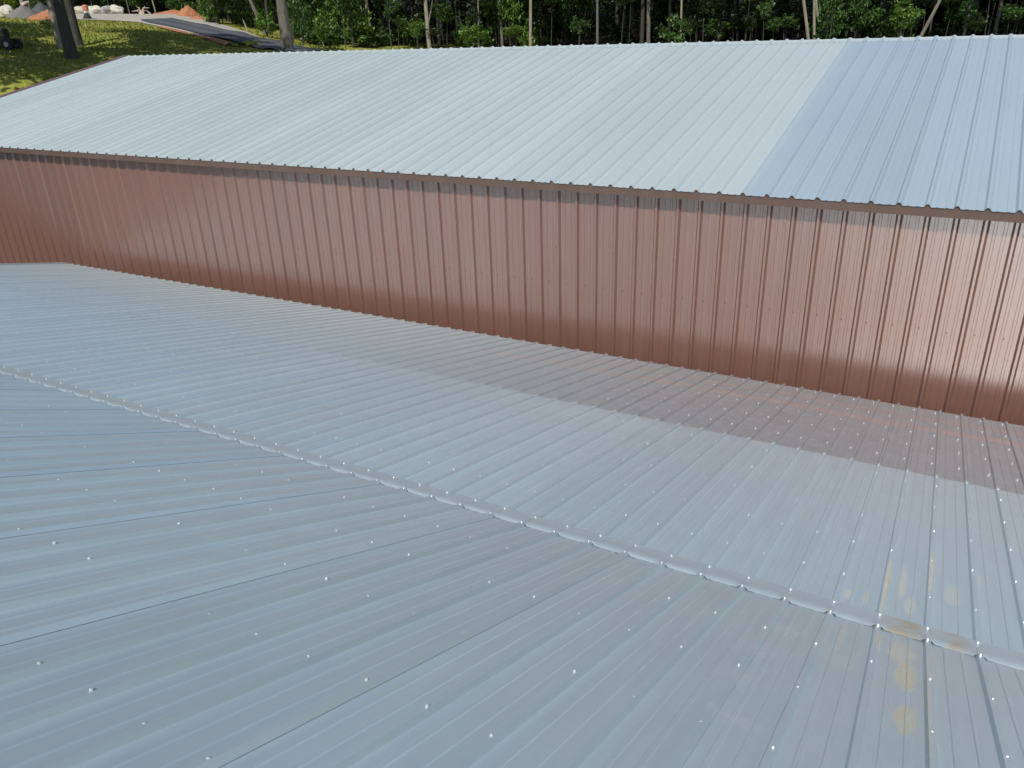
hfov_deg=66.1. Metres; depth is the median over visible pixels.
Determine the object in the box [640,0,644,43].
tree
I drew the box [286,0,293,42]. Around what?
tree
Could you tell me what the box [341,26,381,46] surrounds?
shrub
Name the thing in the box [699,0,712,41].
sapling
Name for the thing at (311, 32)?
shrub
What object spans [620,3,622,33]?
tree
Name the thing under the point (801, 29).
shrub
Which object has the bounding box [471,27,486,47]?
shrub
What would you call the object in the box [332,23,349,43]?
shrub
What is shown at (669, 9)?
tree
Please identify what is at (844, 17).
tree
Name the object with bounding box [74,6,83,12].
boulder
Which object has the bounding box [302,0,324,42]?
shrub
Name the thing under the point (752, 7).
sapling
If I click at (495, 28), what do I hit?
tree
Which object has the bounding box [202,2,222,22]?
shrub
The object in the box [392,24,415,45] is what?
shrub
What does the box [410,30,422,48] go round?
sapling
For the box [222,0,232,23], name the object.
shrub
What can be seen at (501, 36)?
tree
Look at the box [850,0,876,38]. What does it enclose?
shrub
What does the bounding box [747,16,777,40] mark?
shrub
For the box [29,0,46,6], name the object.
shrub
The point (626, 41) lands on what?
shrub
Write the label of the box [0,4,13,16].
boulder
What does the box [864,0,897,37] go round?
shrub
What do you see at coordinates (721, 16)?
shrub
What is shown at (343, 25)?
sapling
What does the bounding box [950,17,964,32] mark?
sapling
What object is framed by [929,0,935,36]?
tree
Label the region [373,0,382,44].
sapling
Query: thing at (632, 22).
tree
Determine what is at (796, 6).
sapling
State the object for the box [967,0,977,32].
tree
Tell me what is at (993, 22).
shrub
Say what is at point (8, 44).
riding mower
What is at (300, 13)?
shrub
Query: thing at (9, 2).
shrub
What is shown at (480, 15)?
sapling
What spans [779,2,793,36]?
sapling
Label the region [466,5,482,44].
sapling
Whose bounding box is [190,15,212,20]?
dirt bank
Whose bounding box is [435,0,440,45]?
tree
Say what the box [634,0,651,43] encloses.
shrub
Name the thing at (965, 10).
sapling
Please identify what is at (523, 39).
shrub
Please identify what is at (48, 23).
weed clump
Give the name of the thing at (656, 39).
shrub
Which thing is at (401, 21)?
sapling
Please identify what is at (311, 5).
shrub
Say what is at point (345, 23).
shrub
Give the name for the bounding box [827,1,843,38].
shrub
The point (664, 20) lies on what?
shrub
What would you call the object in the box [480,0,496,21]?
sapling
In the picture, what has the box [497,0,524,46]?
tree
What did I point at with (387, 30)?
shrub
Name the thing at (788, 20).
tree
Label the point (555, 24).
shrub
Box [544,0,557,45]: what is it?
sapling
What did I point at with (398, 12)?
sapling
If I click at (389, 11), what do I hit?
sapling
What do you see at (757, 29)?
shrub
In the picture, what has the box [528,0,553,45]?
shrub
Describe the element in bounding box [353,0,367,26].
shrub
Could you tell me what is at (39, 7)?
gravel pile
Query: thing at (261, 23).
shrub
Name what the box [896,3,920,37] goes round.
shrub
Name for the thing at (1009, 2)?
tree
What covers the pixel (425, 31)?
sapling
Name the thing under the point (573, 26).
shrub
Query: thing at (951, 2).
sapling
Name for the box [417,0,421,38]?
tree
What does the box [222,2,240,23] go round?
shrub
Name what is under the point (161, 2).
shrub
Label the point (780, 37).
shrub
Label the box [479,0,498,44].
shrub
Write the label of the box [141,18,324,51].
road
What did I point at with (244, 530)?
metal building
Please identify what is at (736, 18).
sapling
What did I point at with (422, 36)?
shrub
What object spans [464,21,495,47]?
shrub
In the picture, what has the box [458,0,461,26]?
tree
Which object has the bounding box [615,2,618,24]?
tree
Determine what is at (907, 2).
shrub
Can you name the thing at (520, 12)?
shrub
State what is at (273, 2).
shrub
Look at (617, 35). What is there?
shrub
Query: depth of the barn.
12.77 m
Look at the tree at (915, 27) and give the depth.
72.84 m
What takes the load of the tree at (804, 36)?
on the ground at (11, 84)
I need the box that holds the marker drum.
[82,5,91,18]
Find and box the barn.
[0,33,1023,425]
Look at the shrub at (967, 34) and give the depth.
61.71 m
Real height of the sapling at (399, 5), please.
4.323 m
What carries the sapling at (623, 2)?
on the ground at (11, 84)
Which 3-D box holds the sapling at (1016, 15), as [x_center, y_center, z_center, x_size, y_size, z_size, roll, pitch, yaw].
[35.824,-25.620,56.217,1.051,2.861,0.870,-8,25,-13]
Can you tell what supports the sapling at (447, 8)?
on the ground at (11, 84)
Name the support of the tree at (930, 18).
on the ground at (11, 84)
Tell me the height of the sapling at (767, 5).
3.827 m
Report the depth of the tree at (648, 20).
68.05 m
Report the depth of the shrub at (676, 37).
59.78 m
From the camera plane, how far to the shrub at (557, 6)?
72.38 m
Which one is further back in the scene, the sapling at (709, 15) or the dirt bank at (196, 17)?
the dirt bank at (196, 17)
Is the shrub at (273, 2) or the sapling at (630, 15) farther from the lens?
the shrub at (273, 2)
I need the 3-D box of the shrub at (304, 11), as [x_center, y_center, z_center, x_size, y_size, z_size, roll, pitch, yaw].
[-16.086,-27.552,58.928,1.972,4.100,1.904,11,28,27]
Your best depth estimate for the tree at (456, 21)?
68.76 m
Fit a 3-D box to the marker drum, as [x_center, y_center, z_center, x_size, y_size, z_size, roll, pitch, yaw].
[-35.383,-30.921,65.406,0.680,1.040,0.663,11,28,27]
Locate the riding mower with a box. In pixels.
[0,29,22,49]
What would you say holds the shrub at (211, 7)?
on the ground at (11, 84)
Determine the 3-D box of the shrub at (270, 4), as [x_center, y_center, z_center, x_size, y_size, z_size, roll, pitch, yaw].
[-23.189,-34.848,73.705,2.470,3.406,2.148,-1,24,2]
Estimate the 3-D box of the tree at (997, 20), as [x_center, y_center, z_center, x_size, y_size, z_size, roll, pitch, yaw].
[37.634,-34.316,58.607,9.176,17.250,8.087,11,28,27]
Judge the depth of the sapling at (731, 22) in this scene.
65.98 m
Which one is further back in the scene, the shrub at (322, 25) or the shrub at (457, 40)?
the shrub at (457, 40)
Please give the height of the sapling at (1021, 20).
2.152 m
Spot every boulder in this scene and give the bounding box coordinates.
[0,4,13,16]
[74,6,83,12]
[88,5,101,13]
[100,5,112,13]
[110,5,123,13]
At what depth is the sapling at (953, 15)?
59.09 m
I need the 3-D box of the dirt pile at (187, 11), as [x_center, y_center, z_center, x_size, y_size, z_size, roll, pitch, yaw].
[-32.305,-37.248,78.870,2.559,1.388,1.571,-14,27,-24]
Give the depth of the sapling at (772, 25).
62.16 m
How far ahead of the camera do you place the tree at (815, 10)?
60.15 m
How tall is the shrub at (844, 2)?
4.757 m
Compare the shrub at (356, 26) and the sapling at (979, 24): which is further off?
the shrub at (356, 26)
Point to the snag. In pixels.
(215, 21)
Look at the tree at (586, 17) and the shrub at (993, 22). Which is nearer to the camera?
the shrub at (993, 22)
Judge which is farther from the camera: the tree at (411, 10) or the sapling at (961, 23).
the tree at (411, 10)
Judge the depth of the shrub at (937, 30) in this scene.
65.09 m
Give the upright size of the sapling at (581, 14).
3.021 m
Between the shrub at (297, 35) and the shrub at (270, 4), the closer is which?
the shrub at (297, 35)
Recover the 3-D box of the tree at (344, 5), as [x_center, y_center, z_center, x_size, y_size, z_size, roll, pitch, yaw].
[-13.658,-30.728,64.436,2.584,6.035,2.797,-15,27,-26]
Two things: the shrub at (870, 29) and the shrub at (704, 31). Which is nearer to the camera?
the shrub at (870, 29)
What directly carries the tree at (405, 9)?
on the ground at (11, 84)
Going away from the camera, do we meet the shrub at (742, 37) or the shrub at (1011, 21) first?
the shrub at (1011, 21)
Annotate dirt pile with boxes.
[27,9,49,19]
[177,5,200,16]
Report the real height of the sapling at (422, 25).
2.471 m
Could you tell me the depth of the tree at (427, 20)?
63.21 m
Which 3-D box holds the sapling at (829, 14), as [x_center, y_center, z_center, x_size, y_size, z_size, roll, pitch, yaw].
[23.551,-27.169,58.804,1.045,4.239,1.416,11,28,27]
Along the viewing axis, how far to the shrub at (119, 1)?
84.94 m
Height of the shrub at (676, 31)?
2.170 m
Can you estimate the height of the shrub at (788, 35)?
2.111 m
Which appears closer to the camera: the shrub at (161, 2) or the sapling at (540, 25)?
the sapling at (540, 25)
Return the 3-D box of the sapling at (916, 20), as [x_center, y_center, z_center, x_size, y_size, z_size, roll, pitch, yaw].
[28.936,-25.648,56.885,1.313,2.780,1.206,-24,32,-39]
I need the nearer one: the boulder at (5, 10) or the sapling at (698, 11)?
the boulder at (5, 10)
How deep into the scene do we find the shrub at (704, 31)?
70.11 m
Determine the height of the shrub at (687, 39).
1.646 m
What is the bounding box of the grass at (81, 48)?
[0,16,343,80]
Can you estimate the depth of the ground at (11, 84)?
49.90 m
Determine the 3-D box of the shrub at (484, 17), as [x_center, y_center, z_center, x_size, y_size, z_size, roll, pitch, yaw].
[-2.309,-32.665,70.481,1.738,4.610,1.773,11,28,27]
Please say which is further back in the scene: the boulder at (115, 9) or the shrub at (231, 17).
the boulder at (115, 9)
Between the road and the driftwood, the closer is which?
the road
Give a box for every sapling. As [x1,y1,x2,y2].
[336,0,345,48]
[342,10,357,25]
[353,5,365,21]
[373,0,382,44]
[383,5,394,48]
[385,0,404,48]
[391,7,403,31]
[391,15,411,48]
[408,21,425,48]
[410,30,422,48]
[416,25,434,35]
[419,10,439,47]
[425,27,443,48]
[428,0,451,46]
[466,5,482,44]
[467,4,482,22]
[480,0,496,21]
[482,10,498,26]
[491,12,505,46]
[506,24,524,38]
[532,10,550,45]
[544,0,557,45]
[571,10,584,37]
[611,0,633,43]
[625,0,634,40]
[686,14,697,41]
[691,8,701,41]
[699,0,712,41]
[699,9,719,41]
[708,0,729,32]
[725,0,736,39]
[727,15,742,39]
[730,8,745,40]
[741,12,753,35]
[743,0,753,40]
[743,10,756,40]
[747,0,765,40]
[749,0,760,36]
[757,0,775,39]
[762,16,780,39]
[765,17,782,34]
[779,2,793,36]
[787,1,810,39]
[821,0,844,38]
[824,0,834,38]
[881,15,908,36]
[905,8,923,36]
[920,0,937,27]
[940,0,962,35]
[942,5,965,34]
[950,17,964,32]
[960,0,978,35]
[962,10,989,34]
[999,3,1023,33]
[1009,3,1021,33]
[1016,16,1023,34]
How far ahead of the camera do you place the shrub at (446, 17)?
64.14 m
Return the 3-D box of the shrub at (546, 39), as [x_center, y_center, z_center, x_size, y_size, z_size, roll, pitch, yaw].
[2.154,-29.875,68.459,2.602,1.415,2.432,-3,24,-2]
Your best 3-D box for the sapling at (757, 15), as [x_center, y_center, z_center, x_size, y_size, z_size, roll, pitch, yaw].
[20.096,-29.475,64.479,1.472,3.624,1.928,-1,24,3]
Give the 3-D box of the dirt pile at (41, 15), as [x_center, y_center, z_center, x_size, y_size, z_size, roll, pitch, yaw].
[-36.148,-28.811,61.722,3.729,1.093,2.210,-14,27,-25]
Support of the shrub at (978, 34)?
on the ground at (11, 84)
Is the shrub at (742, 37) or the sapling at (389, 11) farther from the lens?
the shrub at (742, 37)
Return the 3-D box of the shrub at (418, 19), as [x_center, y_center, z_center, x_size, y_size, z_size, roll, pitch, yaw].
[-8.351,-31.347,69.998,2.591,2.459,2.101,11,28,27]
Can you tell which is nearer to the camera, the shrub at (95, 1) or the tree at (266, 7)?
the tree at (266, 7)
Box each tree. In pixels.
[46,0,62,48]
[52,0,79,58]
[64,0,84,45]
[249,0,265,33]
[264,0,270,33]
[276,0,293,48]
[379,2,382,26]
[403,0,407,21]
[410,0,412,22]
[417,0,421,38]
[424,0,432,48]
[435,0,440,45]
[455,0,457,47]
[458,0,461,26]
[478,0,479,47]
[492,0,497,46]
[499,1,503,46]
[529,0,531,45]
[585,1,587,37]
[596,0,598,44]
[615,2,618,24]
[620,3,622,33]
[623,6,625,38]
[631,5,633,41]
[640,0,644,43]
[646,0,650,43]
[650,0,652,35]
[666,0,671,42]
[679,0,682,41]
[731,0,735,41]
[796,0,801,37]
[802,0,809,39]
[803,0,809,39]
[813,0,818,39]
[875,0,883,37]
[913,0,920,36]
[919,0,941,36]
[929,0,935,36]
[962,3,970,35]
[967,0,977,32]
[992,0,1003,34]
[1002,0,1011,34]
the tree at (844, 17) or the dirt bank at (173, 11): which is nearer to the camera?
the tree at (844, 17)
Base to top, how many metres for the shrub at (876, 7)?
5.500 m
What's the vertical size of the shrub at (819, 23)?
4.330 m
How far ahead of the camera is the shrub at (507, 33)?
63.61 m
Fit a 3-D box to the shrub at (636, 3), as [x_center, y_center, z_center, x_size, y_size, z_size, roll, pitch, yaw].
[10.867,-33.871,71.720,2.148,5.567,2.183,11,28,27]
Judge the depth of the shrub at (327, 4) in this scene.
66.16 m
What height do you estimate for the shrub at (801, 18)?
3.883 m
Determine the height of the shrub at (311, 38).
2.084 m
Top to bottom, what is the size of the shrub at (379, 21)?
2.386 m
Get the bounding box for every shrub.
[0,0,18,7]
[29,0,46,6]
[80,0,102,5]
[99,0,109,7]
[110,0,125,6]
[118,0,135,13]
[122,0,142,13]
[139,0,157,12]
[146,2,168,11]
[159,0,167,10]
[165,0,187,10]
[185,0,217,14]
[197,0,219,21]
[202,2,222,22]
[210,0,226,23]
[219,0,231,20]
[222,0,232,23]
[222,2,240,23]
[226,0,248,25]
[231,0,247,23]
[240,3,265,27]
[248,0,276,25]
[249,0,275,26]
[254,10,278,35]
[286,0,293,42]
[286,0,310,43]
[289,17,305,39]
[291,0,315,42]
[293,2,316,24]
[297,18,332,45]
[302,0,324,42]
[308,25,334,44]
[310,0,340,36]
[312,3,346,48]
[323,0,345,39]
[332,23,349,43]
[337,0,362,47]
[337,7,360,41]
[341,4,373,46]
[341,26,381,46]
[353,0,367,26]
[362,19,378,40]
[366,14,384,40]
[372,24,389,46]
[373,24,392,45]
[376,24,399,40]
[381,28,400,44]
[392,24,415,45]
[401,17,425,45]
[406,20,424,47]
[436,6,454,47]
[451,16,479,47]
[453,14,486,46]
[458,25,491,46]
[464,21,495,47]
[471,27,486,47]
[477,0,493,46]
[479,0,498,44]
[492,20,512,37]
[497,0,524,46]
[500,23,523,46]
[505,0,528,46]
[507,0,533,46]
[514,9,538,45]
[517,27,536,46]
[522,33,549,45]
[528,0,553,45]
[542,6,566,45]
[549,0,567,43]
[553,3,586,44]
[557,17,591,44]
[558,0,574,44]
[570,0,585,28]
[570,15,590,44]
[574,0,592,44]
[583,0,595,44]
[599,16,624,43]
[608,20,633,42]
[617,32,634,43]
[624,0,640,23]
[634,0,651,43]
[644,20,674,42]
[644,24,657,42]
[652,0,680,39]
[659,7,692,42]
[660,5,678,25]
[662,24,694,42]
[677,26,698,42]
[678,2,710,41]
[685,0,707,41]
[695,0,715,38]
[697,14,716,41]
[702,17,739,41]
[707,0,728,41]
[711,14,728,41]
[713,13,732,41]
[725,28,748,41]
[734,28,748,40]
[736,17,769,40]
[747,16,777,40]
[749,27,787,40]
[760,0,792,40]
[771,28,790,39]
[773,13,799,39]
[777,0,810,39]
[780,13,812,39]
[808,0,843,38]
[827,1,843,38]
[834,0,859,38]
[834,11,852,38]
[842,0,858,38]
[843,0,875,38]
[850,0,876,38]
[853,23,875,38]
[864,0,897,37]
[868,0,879,35]
[871,0,887,35]
[873,11,912,37]
[877,0,913,37]
[888,0,917,36]
[888,0,925,37]
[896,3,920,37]
[927,23,958,36]
[954,21,978,35]
[971,20,992,35]
[975,19,1006,35]
[985,26,1008,35]
[999,5,1023,34]
[1000,13,1023,34]
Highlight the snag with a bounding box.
[212,3,218,22]
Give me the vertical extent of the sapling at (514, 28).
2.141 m
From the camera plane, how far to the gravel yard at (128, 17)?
70.13 m
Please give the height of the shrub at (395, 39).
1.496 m
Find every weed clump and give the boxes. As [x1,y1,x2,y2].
[38,17,51,28]
[222,41,246,46]
[241,41,262,45]
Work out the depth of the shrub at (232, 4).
75.77 m
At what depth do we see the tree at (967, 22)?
58.09 m
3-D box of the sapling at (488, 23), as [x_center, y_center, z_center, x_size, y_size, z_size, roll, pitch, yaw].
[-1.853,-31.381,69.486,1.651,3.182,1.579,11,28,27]
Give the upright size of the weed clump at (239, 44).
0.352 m
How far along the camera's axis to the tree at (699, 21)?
66.03 m
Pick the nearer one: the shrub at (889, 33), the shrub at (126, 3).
the shrub at (889, 33)
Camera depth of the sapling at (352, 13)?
65.73 m
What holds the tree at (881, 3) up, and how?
on the ground at (11, 84)
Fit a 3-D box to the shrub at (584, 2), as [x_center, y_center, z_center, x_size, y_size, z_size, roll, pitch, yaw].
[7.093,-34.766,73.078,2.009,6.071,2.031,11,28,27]
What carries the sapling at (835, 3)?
on the ground at (11, 84)
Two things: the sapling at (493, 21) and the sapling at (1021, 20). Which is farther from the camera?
the sapling at (493, 21)
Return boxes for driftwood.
[136,6,145,13]
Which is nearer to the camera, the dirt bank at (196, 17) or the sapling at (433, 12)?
the sapling at (433, 12)
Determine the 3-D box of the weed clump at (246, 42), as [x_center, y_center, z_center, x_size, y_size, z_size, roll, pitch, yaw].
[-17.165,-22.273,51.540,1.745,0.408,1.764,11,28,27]
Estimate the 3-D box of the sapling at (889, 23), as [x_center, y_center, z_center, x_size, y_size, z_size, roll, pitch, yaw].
[27.309,-25.016,56.103,2.026,2.467,1.902,-4,24,-5]
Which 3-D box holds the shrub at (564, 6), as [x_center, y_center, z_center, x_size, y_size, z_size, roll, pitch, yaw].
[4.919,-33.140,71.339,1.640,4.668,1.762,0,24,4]
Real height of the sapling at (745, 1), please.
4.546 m
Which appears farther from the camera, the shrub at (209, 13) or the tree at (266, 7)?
the shrub at (209, 13)
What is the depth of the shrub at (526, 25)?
68.71 m
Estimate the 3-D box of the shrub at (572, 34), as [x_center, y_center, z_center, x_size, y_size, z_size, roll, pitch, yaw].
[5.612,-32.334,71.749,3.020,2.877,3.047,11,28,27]
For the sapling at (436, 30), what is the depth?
63.48 m
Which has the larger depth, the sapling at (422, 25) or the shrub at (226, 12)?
the shrub at (226, 12)
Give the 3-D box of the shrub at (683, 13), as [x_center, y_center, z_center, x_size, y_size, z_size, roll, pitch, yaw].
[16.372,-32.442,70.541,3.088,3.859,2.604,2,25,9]
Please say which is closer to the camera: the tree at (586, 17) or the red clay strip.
the red clay strip
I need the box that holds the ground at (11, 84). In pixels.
[0,0,1019,94]
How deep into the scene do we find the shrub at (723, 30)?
69.61 m
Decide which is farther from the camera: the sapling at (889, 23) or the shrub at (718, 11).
the shrub at (718, 11)
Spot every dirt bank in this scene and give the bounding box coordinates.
[153,9,179,13]
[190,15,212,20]
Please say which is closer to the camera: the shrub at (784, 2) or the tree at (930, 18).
the tree at (930, 18)
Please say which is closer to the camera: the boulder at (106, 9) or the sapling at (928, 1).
the sapling at (928, 1)
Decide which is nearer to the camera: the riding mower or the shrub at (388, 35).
the riding mower
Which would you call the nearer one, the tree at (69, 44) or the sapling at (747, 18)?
the tree at (69, 44)
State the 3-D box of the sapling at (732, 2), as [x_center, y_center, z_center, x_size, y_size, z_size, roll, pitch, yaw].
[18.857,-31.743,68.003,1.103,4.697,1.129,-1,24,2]
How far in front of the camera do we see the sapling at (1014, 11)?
52.51 m
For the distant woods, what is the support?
on the ground at (11, 84)
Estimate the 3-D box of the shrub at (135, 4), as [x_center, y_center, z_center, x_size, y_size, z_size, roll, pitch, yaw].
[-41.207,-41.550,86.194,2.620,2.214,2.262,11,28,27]
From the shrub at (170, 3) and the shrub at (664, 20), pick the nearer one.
the shrub at (664, 20)
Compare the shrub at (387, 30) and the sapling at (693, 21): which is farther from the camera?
the shrub at (387, 30)
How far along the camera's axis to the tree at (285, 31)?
47.32 m
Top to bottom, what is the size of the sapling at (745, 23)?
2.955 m
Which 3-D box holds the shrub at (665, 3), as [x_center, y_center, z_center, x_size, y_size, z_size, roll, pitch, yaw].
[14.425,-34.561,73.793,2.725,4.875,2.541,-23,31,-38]
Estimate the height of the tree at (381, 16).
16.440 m
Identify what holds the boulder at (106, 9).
on the gravel yard at (128, 17)
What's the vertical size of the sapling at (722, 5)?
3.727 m
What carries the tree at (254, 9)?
on the ground at (11, 84)
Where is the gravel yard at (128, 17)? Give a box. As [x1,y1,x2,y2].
[75,13,238,37]
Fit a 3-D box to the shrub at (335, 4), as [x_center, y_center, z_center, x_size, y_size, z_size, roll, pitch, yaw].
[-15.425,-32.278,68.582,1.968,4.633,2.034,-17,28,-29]
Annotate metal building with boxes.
[0,262,1023,767]
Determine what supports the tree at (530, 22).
on the ground at (11, 84)
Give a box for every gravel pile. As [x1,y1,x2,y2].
[6,5,37,18]
[32,2,47,12]
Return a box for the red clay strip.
[156,25,227,44]
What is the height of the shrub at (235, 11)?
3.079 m
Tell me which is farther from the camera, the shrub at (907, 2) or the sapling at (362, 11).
the sapling at (362, 11)
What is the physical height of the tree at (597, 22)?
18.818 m
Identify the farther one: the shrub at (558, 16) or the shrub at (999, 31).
the shrub at (558, 16)
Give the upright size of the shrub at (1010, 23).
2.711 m
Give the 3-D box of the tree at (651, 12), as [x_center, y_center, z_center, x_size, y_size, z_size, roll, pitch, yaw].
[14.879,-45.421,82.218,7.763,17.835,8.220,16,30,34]
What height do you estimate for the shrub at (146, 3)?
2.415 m
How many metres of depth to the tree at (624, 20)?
77.63 m
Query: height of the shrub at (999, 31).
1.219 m
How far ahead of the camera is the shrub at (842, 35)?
65.65 m
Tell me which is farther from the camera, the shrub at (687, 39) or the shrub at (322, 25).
the shrub at (687, 39)
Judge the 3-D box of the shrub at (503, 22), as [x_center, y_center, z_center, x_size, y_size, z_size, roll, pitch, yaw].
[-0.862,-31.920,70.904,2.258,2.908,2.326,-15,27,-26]
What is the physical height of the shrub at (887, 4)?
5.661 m
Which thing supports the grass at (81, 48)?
on the ground at (11, 84)
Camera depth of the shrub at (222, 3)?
73.89 m
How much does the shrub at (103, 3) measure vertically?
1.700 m
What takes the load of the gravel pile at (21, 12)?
on the ground at (11, 84)
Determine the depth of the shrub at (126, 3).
85.68 m
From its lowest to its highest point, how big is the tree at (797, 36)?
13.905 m
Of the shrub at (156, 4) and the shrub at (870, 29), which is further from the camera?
the shrub at (156, 4)
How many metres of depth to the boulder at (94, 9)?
77.98 m
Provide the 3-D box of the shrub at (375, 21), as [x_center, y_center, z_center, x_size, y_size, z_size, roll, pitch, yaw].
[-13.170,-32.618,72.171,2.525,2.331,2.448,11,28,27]
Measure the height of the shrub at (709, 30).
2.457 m
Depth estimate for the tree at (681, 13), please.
62.07 m
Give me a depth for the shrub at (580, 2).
73.63 m
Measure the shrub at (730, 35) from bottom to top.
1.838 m
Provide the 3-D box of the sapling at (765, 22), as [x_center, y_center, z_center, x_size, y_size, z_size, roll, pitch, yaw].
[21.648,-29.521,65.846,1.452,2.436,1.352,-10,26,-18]
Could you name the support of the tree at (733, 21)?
on the ground at (11, 84)
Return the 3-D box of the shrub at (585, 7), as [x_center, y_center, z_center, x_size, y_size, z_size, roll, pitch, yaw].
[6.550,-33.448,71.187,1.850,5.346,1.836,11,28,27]
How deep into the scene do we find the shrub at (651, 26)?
75.30 m
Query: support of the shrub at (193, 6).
on the ground at (11, 84)
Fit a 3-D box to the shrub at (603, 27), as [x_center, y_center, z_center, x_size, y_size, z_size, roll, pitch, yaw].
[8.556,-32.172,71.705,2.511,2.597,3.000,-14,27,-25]
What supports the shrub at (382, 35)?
on the ground at (11, 84)
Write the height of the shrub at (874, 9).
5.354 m
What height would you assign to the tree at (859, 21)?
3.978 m
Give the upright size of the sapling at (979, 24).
2.572 m
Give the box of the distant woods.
[0,0,1023,35]
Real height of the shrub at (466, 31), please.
2.256 m
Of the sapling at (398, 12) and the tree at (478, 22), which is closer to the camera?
the tree at (478, 22)
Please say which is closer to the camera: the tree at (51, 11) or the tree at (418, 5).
the tree at (51, 11)
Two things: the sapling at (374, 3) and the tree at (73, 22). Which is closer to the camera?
the tree at (73, 22)
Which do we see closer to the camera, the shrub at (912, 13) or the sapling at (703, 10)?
the shrub at (912, 13)
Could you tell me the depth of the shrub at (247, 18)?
73.33 m
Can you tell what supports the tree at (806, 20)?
on the ground at (11, 84)
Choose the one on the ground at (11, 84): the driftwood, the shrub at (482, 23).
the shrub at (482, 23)
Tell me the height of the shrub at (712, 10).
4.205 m
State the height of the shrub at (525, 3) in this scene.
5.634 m
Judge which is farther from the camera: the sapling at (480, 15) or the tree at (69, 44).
the sapling at (480, 15)

